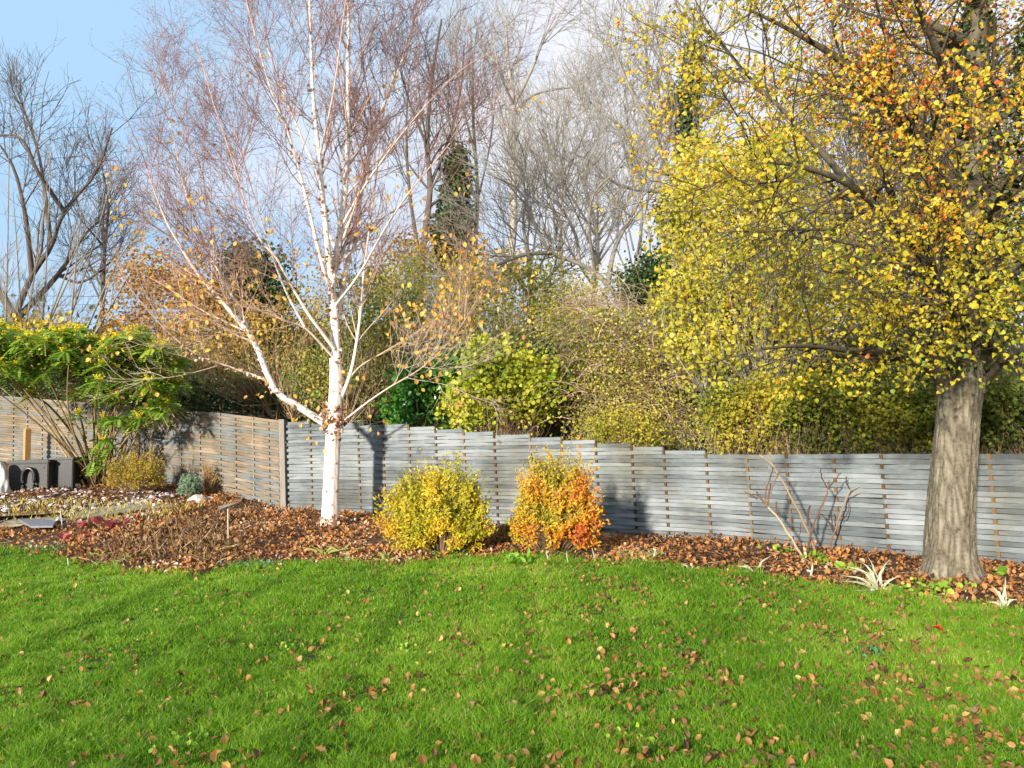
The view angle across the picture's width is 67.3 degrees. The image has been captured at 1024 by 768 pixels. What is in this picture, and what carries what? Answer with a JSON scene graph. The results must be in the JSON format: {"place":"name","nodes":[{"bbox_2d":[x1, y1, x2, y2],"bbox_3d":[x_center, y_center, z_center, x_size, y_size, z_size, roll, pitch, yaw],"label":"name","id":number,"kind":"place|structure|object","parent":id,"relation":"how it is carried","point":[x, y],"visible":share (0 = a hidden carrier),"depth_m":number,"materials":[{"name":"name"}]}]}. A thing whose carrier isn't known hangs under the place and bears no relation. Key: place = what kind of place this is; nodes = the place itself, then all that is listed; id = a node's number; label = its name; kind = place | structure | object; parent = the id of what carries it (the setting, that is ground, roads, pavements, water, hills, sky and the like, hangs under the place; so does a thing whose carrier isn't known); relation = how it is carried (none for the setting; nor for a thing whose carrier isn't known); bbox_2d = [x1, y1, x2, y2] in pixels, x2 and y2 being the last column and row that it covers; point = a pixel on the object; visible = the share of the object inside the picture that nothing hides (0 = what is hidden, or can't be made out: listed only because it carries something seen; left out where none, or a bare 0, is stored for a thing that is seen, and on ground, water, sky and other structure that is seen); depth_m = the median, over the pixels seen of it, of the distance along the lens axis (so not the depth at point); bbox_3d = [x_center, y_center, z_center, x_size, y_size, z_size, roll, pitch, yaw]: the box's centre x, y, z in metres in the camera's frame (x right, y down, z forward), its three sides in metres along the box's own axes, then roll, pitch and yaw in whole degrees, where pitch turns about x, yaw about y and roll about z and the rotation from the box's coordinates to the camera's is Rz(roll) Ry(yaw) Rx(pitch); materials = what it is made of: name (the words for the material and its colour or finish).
{"place":"outdoors","nodes":[
{"label":"outdoors","id":0,"kind":"place"},
{"bbox_2d":[0,510,75,515],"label":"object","id":1,"kind":"structure","parent":0,"point":[11,514],"depth_m":15.02,"materials":[{"name":"brown wood"}]},
{"bbox_2d":[0,542,1023,767],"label":"lawn","id":2,"kind":"structure","parent":0,"point":[594,694],"depth_m":5.46,"materials":[{"name":"green plant"}]},
{"bbox_2d":[45,725,107,753],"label":"lawn weed","id":3,"kind":"object","parent":2,"relation":"on","point":[88,734],"visible":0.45,"depth_m":4.22,"materials":[{"name":"green plant"}]},
{"bbox_2d":[148,726,225,752],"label":"lawn weed","id":4,"kind":"object","parent":2,"relation":"on","point":[188,742],"visible":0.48,"depth_m":4.20,"materials":[{"name":"green plant"}]},
{"bbox_2d":[276,639,325,652],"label":"lawn weed","id":5,"kind":"object","parent":2,"relation":"on","point":[304,645],"visible":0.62,"depth_m":6.17,"materials":[{"name":"green plant"}]},
{"bbox_2d":[386,642,439,653],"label":"lawn weed","id":6,"kind":"object","parent":2,"relation":"on","point":[406,645],"visible":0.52,"depth_m":6.07,"materials":[{"name":"green plant"}]},
{"bbox_2d":[0,552,1023,767],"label":"lawn leaf litter","id":7,"kind":"object","parent":2,"relation":"on","point":[950,741],"visible":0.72,"depth_m":5.02,"materials":[{"name":"brown plant"}]},
{"bbox_2d":[493,547,533,565],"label":"grass tuft","id":8,"kind":"object","parent":2,"relation":"on","point":[521,558],"visible":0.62,"depth_m":10.09,"materials":[{"name":"green plant"}]},
{"bbox_2d":[604,722,655,750],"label":"lawn weed","id":9,"kind":"object","parent":2,"relation":"on","point":[629,731],"visible":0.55,"depth_m":4.15,"materials":[{"name":"green plant"}]},
{"bbox_2d":[843,642,889,658],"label":"lawn weed","id":10,"kind":"object","parent":2,"relation":"on","point":[875,649],"visible":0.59,"depth_m":5.61,"materials":[{"name":"green plant"}]},
{"bbox_2d":[0,0,1023,447],"label":"sky","id":11,"kind":"structure","parent":0,"point":[29,22],"materials":[{"name":"blue"}]},
{"bbox_2d":[9,438,1023,558],"bbox_3d":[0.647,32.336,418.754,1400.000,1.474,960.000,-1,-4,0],"label":"ground","id":12,"kind":"structure","parent":0,"point":[656,494],"depth_m":20.76,"materials":[{"name":"brown soil"}]},
{"bbox_2d":[5,102,161,452],"bbox_3d":[-16.837,-4.201,29.926,6.062,14.351,7.328,0,-5,-20],"label":"bare tree","id":13,"kind":"object","parent":12,"relation":"on","point":[101,278],"visible":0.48,"depth_m":30.40,"materials":[{"name":"brown plant"}]},
{"bbox_2d":[0,38,177,452],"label":"bare tree","id":14,"kind":"object","parent":12,"relation":"on","point":[53,195],"visible":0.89,"depth_m":27.75,"materials":[{"name":"grey plant"}]},
{"bbox_2d":[0,126,213,457],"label":"grey stemmed tree","id":15,"kind":"object","parent":12,"relation":"on","point":[38,322],"visible":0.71,"depth_m":24.86,"materials":[{"name":"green plant"}]},
{"bbox_2d":[0,396,279,506],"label":"woven fence","id":16,"kind":"object","parent":12,"relation":"on","point":[211,433],"visible":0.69,"depth_m":18.86,"materials":[{"name":"wood"}]},
{"bbox_2d":[87,234,282,445],"bbox_3d":[-10.538,-1.274,25.120,5.953,7.320,4.453,-1,-4,0],"label":"copper bush","id":17,"kind":"object","parent":12,"relation":"on","point":[141,307],"visible":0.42,"depth_m":24.84,"materials":[{"name":"orange plant"}]},
{"bbox_2d":[0,328,425,450],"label":"dark shrub","id":18,"kind":"object","parent":12,"relation":"on","point":[186,403],"visible":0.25,"depth_m":23.22,"materials":[{"name":"green plant"}]},
{"bbox_2d":[124,257,373,483],"bbox_3d":[-6.993,-0.523,20.619,7.079,6.454,3.098,-1,-4,0],"label":"twiggy shrub","id":19,"kind":"object","parent":12,"relation":"on","point":[286,339],"visible":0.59,"depth_m":20.54,"materials":[{"name":"brown plant"}]},
{"bbox_2d":[208,227,326,459],"bbox_3d":[-8.651,-1.422,27.169,4.287,8.249,3.749,-1,-4,0],"label":"round evergreen","id":20,"kind":"object","parent":12,"relation":"on","point":[275,288],"visible":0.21,"depth_m":26.79,"materials":[{"name":"green plant"}]},
{"bbox_2d":[278,419,286,507],"bbox_3d":[-4.997,1.801,16.770,0.166,2.057,0.100,-1,-4,0],"label":"fence post","id":21,"kind":"object","parent":12,"relation":"on","point":[282,467],"visible":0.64,"depth_m":16.73,"materials":[{"name":"wood"}]},
{"bbox_2d":[265,247,434,489],"bbox_3d":[-3.974,-0.240,19.619,4.345,6.146,3.298,-1,-4,0],"label":"green shrub","id":22,"kind":"object","parent":12,"relation":"on","point":[367,388],"visible":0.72,"depth_m":19.30,"materials":[{"name":"green plant"}]},
{"bbox_2d":[372,337,480,456],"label":"laurel shrub","id":23,"kind":"object","parent":12,"relation":"on","point":[409,397],"visible":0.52,"depth_m":16.85,"materials":[{"name":"green plant"}]},
{"bbox_2d":[371,439,497,554],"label":"golden bush","id":24,"kind":"object","parent":12,"relation":"on","point":[438,513],"visible":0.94,"depth_m":11.10,"materials":[{"name":"yellow plant"}]},
{"bbox_2d":[343,0,526,470],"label":"bare tree","id":25,"kind":"object","parent":12,"relation":"on","point":[426,135],"visible":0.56,"depth_m":28.82,"materials":[{"name":"brown plant"}]},
{"bbox_2d":[365,226,513,429],"bbox_3d":[-2.309,-0.952,23.067,4.929,8.035,2.993,-1,-4,0],"label":"copper shrub","id":26,"kind":"object","parent":12,"relation":"on","point":[422,251],"visible":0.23,"depth_m":23.04,"materials":[{"name":"orange plant"}]},
{"bbox_2d":[412,140,494,456],"bbox_3d":[-2.060,-3.012,29.230,3.375,13.128,3.342,-4,-5,36],"label":"ivy covered trunk","id":27,"kind":"object","parent":12,"relation":"on","point":[458,178],"visible":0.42,"depth_m":29.07,"materials":[{"name":"green plant"}]},
{"bbox_2d":[420,0,539,470],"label":"bare tree","id":28,"kind":"object","parent":12,"relation":"on","point":[457,36],"visible":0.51,"depth_m":31.83,"materials":[{"name":"grey plant"}]},
{"bbox_2d":[431,327,574,509],"bbox_3d":[-0.185,0.766,15.929,3.013,4.134,1.986,-1,-4,0],"label":"yellow green shrub","id":29,"kind":"object","parent":12,"relation":"on","point":[487,384],"visible":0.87,"depth_m":15.62,"materials":[{"name":"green plant"}]},
{"bbox_2d":[367,229,642,495],"bbox_3d":[0.029,-0.547,21.692,8.257,7.432,4.089,-1,-4,0],"label":"willow bush","id":30,"kind":"object","parent":12,"relation":"on","point":[492,311],"visible":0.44,"depth_m":21.32,"materials":[{"name":"green plant"}]},
{"bbox_2d":[0,461,1023,612],"bbox_3d":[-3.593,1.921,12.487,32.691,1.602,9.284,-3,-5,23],"label":"leaf litter","id":31,"kind":"object","parent":12,"relation":"on","point":[606,537],"visible":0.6,"depth_m":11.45,"materials":[{"name":"brown plant"}]},
{"bbox_2d":[0,462,10,492],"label":"white sack","id":32,"kind":"object","parent":31,"relation":"on","point":[4,481],"visible":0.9,"depth_m":17.49,"materials":[{"name":"plastic"}]},
{"bbox_2d":[23,427,30,459],"bbox_3d":[-13.334,1.804,21.144,0.140,1.271,0.140,-4,-5,37],"label":"timber stake","id":33,"kind":"object","parent":31,"relation":"on","point":[27,443],"visible":0.72,"depth_m":21.11,"materials":[{"name":"brown wood"}]},
{"bbox_2d":[7,459,54,489],"bbox_3d":[-11.233,2.233,18.088,0.980,0.894,0.682,-1,-4,0],"label":"pond filter box","id":34,"kind":"object","parent":31,"relation":"on","point":[26,474],"visible":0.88,"depth_m":17.86,"materials":[{"name":"grey plastic"}]},
{"bbox_2d":[19,541,74,555],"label":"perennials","id":35,"kind":"object","parent":31,"relation":"on","point":[52,548],"visible":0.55,"depth_m":12.11,"materials":[{"name":"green plant"}]},
{"bbox_2d":[49,457,88,488],"bbox_3d":[-10.598,2.187,18.387,0.582,0.865,0.670,-1,-4,0],"label":"black crate","id":36,"kind":"object","parent":31,"relation":"on","point":[67,471],"visible":0.65,"depth_m":18.09,"materials":[{"name":"plastic"}]},
{"bbox_2d":[57,532,90,540],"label":"red leaved plant","id":37,"kind":"object","parent":31,"relation":"on","point":[64,536],"visible":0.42,"depth_m":13.00,"materials":[{"name":"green plant"}]},
{"bbox_2d":[0,503,149,526],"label":"paving slab","id":38,"kind":"structure","parent":31,"relation":"on","point":[11,523],"depth_m":15.22,"materials":[{"name":"stone"}]},
{"bbox_2d":[18,519,56,527],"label":"slate slab","id":39,"kind":"structure","parent":38,"relation":"on","point":[38,523],"depth_m":14.07,"materials":[{"name":"grey stone"}]},
{"bbox_2d":[0,318,194,486],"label":"flowering shrub","id":40,"kind":"object","parent":31,"relation":"on","point":[25,355],"visible":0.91,"depth_m":17.80,"materials":[{"name":"green plant"}]},
{"bbox_2d":[0,487,198,523],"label":"pebbles","id":41,"kind":"object","parent":31,"relation":"on","point":[83,491],"visible":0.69,"depth_m":16.73,"materials":[{"name":"grey gravel"}]},
{"bbox_2d":[68,516,133,529],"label":"red leaved plant","id":42,"kind":"object","parent":31,"relation":"on","point":[110,523],"visible":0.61,"depth_m":14.06,"materials":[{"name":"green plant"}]},
{"bbox_2d":[0,495,205,521],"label":"dry grass","id":43,"kind":"structure","parent":31,"relation":"on","point":[153,512],"depth_m":15.62,"materials":[{"name":"plant"}]},
{"bbox_2d":[71,543,139,567],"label":"dead perennial","id":44,"kind":"object","parent":31,"relation":"on","point":[105,555],"visible":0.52,"depth_m":11.05,"materials":[{"name":"brown plant"}]},
{"bbox_2d":[90,512,155,551],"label":"dead perennial","id":45,"kind":"object","parent":31,"relation":"on","point":[129,533],"visible":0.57,"depth_m":12.25,"materials":[{"name":"brown plant"}]},
{"bbox_2d":[100,438,170,492],"bbox_3d":[-8.605,1.890,17.817,1.478,1.376,1.176,-3,-5,23],"label":"yellow spirea","id":46,"kind":"object","parent":31,"relation":"on","point":[140,469],"visible":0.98,"depth_m":17.69,"materials":[{"name":"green plant"}]},
{"bbox_2d":[110,545,182,566],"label":"dead perennial","id":47,"kind":"object","parent":31,"relation":"on","point":[133,557],"visible":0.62,"depth_m":10.82,"materials":[{"name":"brown plant"}]},
{"bbox_2d":[122,521,176,554],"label":"dead perennial","id":48,"kind":"object","parent":31,"relation":"on","point":[145,531],"visible":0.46,"depth_m":11.75,"materials":[{"name":"brown plant"}]},
{"bbox_2d":[143,512,212,560],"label":"dead perennial","id":49,"kind":"object","parent":31,"relation":"on","point":[182,545],"visible":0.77,"depth_m":11.31,"materials":[{"name":"brown plant"}]},
{"bbox_2d":[148,512,210,539],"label":"dead perennial","id":50,"kind":"object","parent":31,"relation":"on","point":[165,530],"visible":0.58,"depth_m":13.21,"materials":[{"name":"brown plant"}]},
{"bbox_2d":[158,507,209,526],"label":"dead perennial","id":51,"kind":"object","parent":31,"relation":"on","point":[191,517],"visible":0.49,"depth_m":14.18,"materials":[{"name":"brown plant"}]},
{"bbox_2d":[176,470,204,497],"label":"grey green shrub","id":52,"kind":"object","parent":31,"relation":"on","point":[190,485],"visible":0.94,"depth_m":17.54,"materials":[{"name":"green plant"}]},
{"bbox_2d":[151,541,238,569],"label":"dead perennial","id":53,"kind":"object","parent":31,"relation":"on","point":[195,558],"visible":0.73,"depth_m":10.55,"materials":[{"name":"brown plant"}]},
{"bbox_2d":[187,494,206,502],"bbox_3d":[-6.970,2.588,17.055,0.411,0.279,0.372,-3,-5,27],"label":"rock","id":54,"kind":"object","parent":31,"relation":"on","point":[196,497],"visible":0.55,"depth_m":16.94,"materials":[{"name":"white stone"}]},
{"bbox_2d":[173,521,238,553],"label":"dead perennial","id":55,"kind":"object","parent":31,"relation":"on","point":[199,532],"visible":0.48,"depth_m":11.82,"materials":[{"name":"brown plant"}]},
{"bbox_2d":[198,459,219,494],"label":"amber twig bush","id":56,"kind":"object","parent":31,"relation":"on","point":[207,484],"visible":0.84,"depth_m":17.98,"materials":[{"name":"brown plant"}]},
{"bbox_2d":[186,512,249,541],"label":"dead perennial","id":57,"kind":"object","parent":31,"relation":"on","point":[214,523],"visible":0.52,"depth_m":12.74,"materials":[{"name":"brown plant"}]},
{"bbox_2d":[187,534,262,557],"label":"dead perennial","id":58,"kind":"object","parent":31,"relation":"on","point":[218,547],"visible":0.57,"depth_m":11.36,"materials":[{"name":"brown plant"}]},
{"bbox_2d":[218,500,241,510],"bbox_3d":[-6.120,2.628,16.657,0.208,0.203,1.474,-2,-4,7],"label":"timber offcut","id":59,"kind":"object","parent":31,"relation":"on","point":[229,505],"visible":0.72,"depth_m":16.50,"materials":[{"name":"brown wood"}]},
{"bbox_2d":[212,502,259,523],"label":"dead perennial","id":60,"kind":"object","parent":31,"relation":"on","point":[230,514],"visible":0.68,"depth_m":15.09,"materials":[{"name":"brown plant"}]},
{"bbox_2d":[205,556,281,567],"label":"ground plant","id":61,"kind":"object","parent":31,"relation":"on","point":[268,561],"visible":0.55,"depth_m":10.61,"materials":[{"name":"brown plant"}]},
{"bbox_2d":[68,0,577,525],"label":"birch tree","id":62,"kind":"object","parent":31,"relation":"on","point":[330,420],"visible":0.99,"depth_m":14.33,"materials":[{"name":"white plant"}]},
{"bbox_2d":[302,546,349,555],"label":"iris tuft","id":63,"kind":"object","parent":31,"relation":"on","point":[332,551],"visible":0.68,"depth_m":11.44,"materials":[{"name":"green plant"}]},
{"bbox_2d":[487,513,526,544],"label":"spent plant","id":64,"kind":"object","parent":31,"relation":"on","point":[501,532],"visible":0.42,"depth_m":11.79,"materials":[{"name":"brown plant"}]},
{"bbox_2d":[505,429,609,553],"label":"orange bush","id":65,"kind":"object","parent":31,"relation":"on","point":[555,515],"visible":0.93,"depth_m":10.84,"materials":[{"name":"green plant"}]},
{"bbox_2d":[615,544,665,559],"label":"silvery plant","id":66,"kind":"object","parent":31,"relation":"on","point":[654,554],"visible":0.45,"depth_m":10.42,"materials":[{"name":"beige plant"}]},
{"bbox_2d":[744,450,840,558],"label":"pruned shrub","id":67,"kind":"object","parent":31,"relation":"on","point":[766,503],"visible":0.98,"depth_m":10.26,"materials":[{"name":"brown plant"}]},
{"bbox_2d":[582,0,1023,583],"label":"yellow leaved tree","id":68,"kind":"object","parent":31,"relation":"on","point":[950,538],"visible":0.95,"depth_m":7.79,"materials":[{"name":"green plant"}]},
{"bbox_2d":[931,0,1023,376],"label":"climbing ivy","id":69,"kind":"object","parent":68,"relation":"attached to","point":[1018,39],"visible":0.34,"depth_m":8.73,"materials":[{"name":"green plant"}]},
{"bbox_2d":[799,549,830,563],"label":"green weed","id":70,"kind":"object","parent":31,"relation":"on","point":[822,556],"visible":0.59,"depth_m":9.73,"materials":[{"name":"green plant"}]},
{"bbox_2d":[819,477,867,551],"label":"pruned shrub","id":71,"kind":"object","parent":31,"relation":"on","point":[834,531],"visible":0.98,"depth_m":10.47,"materials":[{"name":"brown plant"}]},
{"bbox_2d":[834,561,858,570],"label":"green weed","id":72,"kind":"object","parent":31,"relation":"on","point":[841,563],"visible":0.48,"depth_m":9.38,"materials":[{"name":"green plant"}]},
{"bbox_2d":[835,556,900,591],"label":"strappy plant","id":73,"kind":"object","parent":31,"relation":"on","point":[874,581],"visible":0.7,"depth_m":8.08,"materials":[{"name":"plant"}]},
{"bbox_2d":[876,584,924,596],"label":"green weed","id":74,"kind":"object","parent":31,"relation":"on","point":[897,587],"visible":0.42,"depth_m":7.87,"materials":[{"name":"green plant"}]},
{"bbox_2d":[901,576,979,601],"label":"green weed","id":75,"kind":"object","parent":31,"relation":"on","point":[942,584],"visible":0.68,"depth_m":7.76,"materials":[{"name":"green plant"}]},
{"bbox_2d":[985,566,1006,576],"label":"green weed","id":76,"kind":"object","parent":31,"relation":"on","point":[1002,570],"visible":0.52,"depth_m":8.53,"materials":[{"name":"green plant"}]},
{"bbox_2d":[988,578,1023,609],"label":"strappy plant","id":77,"kind":"object","parent":31,"relation":"on","point":[1001,598],"visible":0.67,"depth_m":7.07,"materials":[{"name":"plant"}]},
{"bbox_2d":[0,218,1023,466],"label":"distant trees","id":78,"kind":"object","parent":12,"relation":"on","point":[376,422],"visible":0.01,"depth_m":46.92,"materials":[{"name":"brown plant"}]},
{"bbox_2d":[398,90,636,470],"bbox_3d":[0.094,-2.569,21.668,7.367,11.969,8.058,-1,-4,0],"label":"bare tree","id":79,"kind":"object","parent":12,"relation":"on","point":[526,237],"visible":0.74,"depth_m":21.82,"materials":[{"name":"grey plant"}]},
{"bbox_2d":[425,0,624,477],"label":"bare tree","id":80,"kind":"object","parent":12,"relation":"on","point":[507,8],"visible":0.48,"depth_m":30.84,"materials":[{"name":"grey plant"}]},
{"bbox_2d":[451,21,653,455],"bbox_3d":[1.357,-4.671,27.278,7.261,17.008,6.035,0,-5,-20],"label":"bare tree","id":81,"kind":"object","parent":12,"relation":"on","point":[586,125],"visible":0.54,"depth_m":27.48,"materials":[{"name":"grey plant"}]},
{"bbox_2d":[389,64,737,466],"bbox_3d":[1.730,-2.955,21.003,10.518,12.667,5.759,0,-4,-10],"label":"bare tree","id":82,"kind":"object","parent":12,"relation":"on","point":[578,260],"visible":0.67,"depth_m":21.12,"materials":[{"name":"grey plant"}]},
{"bbox_2d":[451,317,696,455],"bbox_3d":[1.420,0.709,17.774,6.301,4.528,2.717,-1,-4,0],"label":"dark bush","id":83,"kind":"object","parent":12,"relation":"on","point":[553,431],"visible":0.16,"depth_m":17.52,"materials":[{"name":"green plant"}]},
{"bbox_2d":[488,48,683,493],"bbox_3d":[2.214,-3.374,23.486,7.047,13.821,7.004,2,-5,-37],"label":"bare tree","id":84,"kind":"object","parent":12,"relation":"on","point":[598,259],"visible":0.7,"depth_m":23.18,"materials":[{"name":"grey plant"}]},
{"bbox_2d":[459,248,735,466],"bbox_3d":[2.485,-0.377,16.147,7.095,5.242,4.111,-1,-4,0],"label":"climber tangle","id":85,"kind":"object","parent":12,"relation":"on","point":[598,317],"visible":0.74,"depth_m":15.78,"materials":[{"name":"yellow plant"}]},
{"bbox_2d":[550,397,682,529],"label":"yellow shrub","id":86,"kind":"object","parent":12,"relation":"on","point":[599,429],"visible":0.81,"depth_m":14.24,"materials":[{"name":"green plant"}]},
{"bbox_2d":[547,0,714,454],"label":"bare tree","id":87,"kind":"object","parent":12,"relation":"on","point":[624,147],"visible":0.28,"depth_m":33.74,"materials":[{"name":"grey plant"}]},
{"bbox_2d":[505,0,776,466],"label":"bare tree","id":88,"kind":"object","parent":12,"relation":"on","point":[656,55],"visible":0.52,"depth_m":26.34,"materials":[{"name":"grey plant"}]},
{"bbox_2d":[649,37,714,462],"bbox_3d":[5.824,-4.205,26.236,2.395,15.430,4.431,-1,-4,0],"label":"ivy clump","id":89,"kind":"object","parent":88,"relation":"attached to","point":[687,122],"visible":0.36,"depth_m":26.00,"materials":[{"name":"green plant"}]},
{"bbox_2d":[285,421,1023,564],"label":"woven fence","id":90,"kind":"object","parent":12,"relation":"on","point":[632,486],"visible":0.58,"depth_m":12.36,"materials":[{"name":"grey wood"}]},
{"bbox_2d":[604,235,734,503],"bbox_3d":[4.256,-0.379,19.050,3.833,6.796,2.766,-1,-4,0],"label":"dark evergreen","id":91,"kind":"object","parent":12,"relation":"on","point":[649,272],"visible":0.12,"depth_m":18.87,"materials":[{"name":"green plant"}]},
{"bbox_2d":[686,359,798,532],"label":"hedge bush","id":92,"kind":"object","parent":12,"relation":"on","point":[726,412],"visible":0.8,"depth_m":12.64,"materials":[{"name":"yellow plant"}]},
{"bbox_2d":[636,109,859,524],"bbox_3d":[4.488,-1.329,14.726,4.236,8.067,3.768,-1,-4,0],"label":"yellow tree","id":93,"kind":"object","parent":12,"relation":"on","point":[721,344],"visible":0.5,"depth_m":14.21,"materials":[{"name":"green plant"}]},
{"bbox_2d":[745,360,864,538],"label":"hedge bush","id":94,"kind":"object","parent":12,"relation":"on","point":[797,411],"visible":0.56,"depth_m":12.04,"materials":[{"name":"green plant"}]},
{"bbox_2d":[806,363,936,538],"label":"hedge bush","id":95,"kind":"object","parent":12,"relation":"on","point":[869,416],"visible":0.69,"depth_m":11.36,"materials":[{"name":"green plant"}]},
{"bbox_2d":[727,216,1023,484],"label":"twiggy tree","id":96,"kind":"object","parent":12,"relation":"on","point":[893,348],"visible":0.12,"depth_m":17.76,"materials":[{"name":"brown plant"}]},
{"bbox_2d":[738,0,1023,479],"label":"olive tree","id":97,"kind":"object","parent":12,"relation":"on","point":[861,154],"visible":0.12,"depth_m":19.22,"materials":[{"name":"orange plant"}]},
{"bbox_2d":[877,369,1017,480],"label":"hedge bush","id":98,"kind":"object","parent":12,"relation":"on","point":[930,403],"visible":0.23,"depth_m":10.94,"materials":[{"name":"green plant"}]},
{"bbox_2d":[977,363,1023,536],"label":"hedge bush","id":99,"kind":"object","parent":12,"relation":"on","point":[1008,394],"visible":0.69,"depth_m":10.54,"materials":[{"name":"green plant"}]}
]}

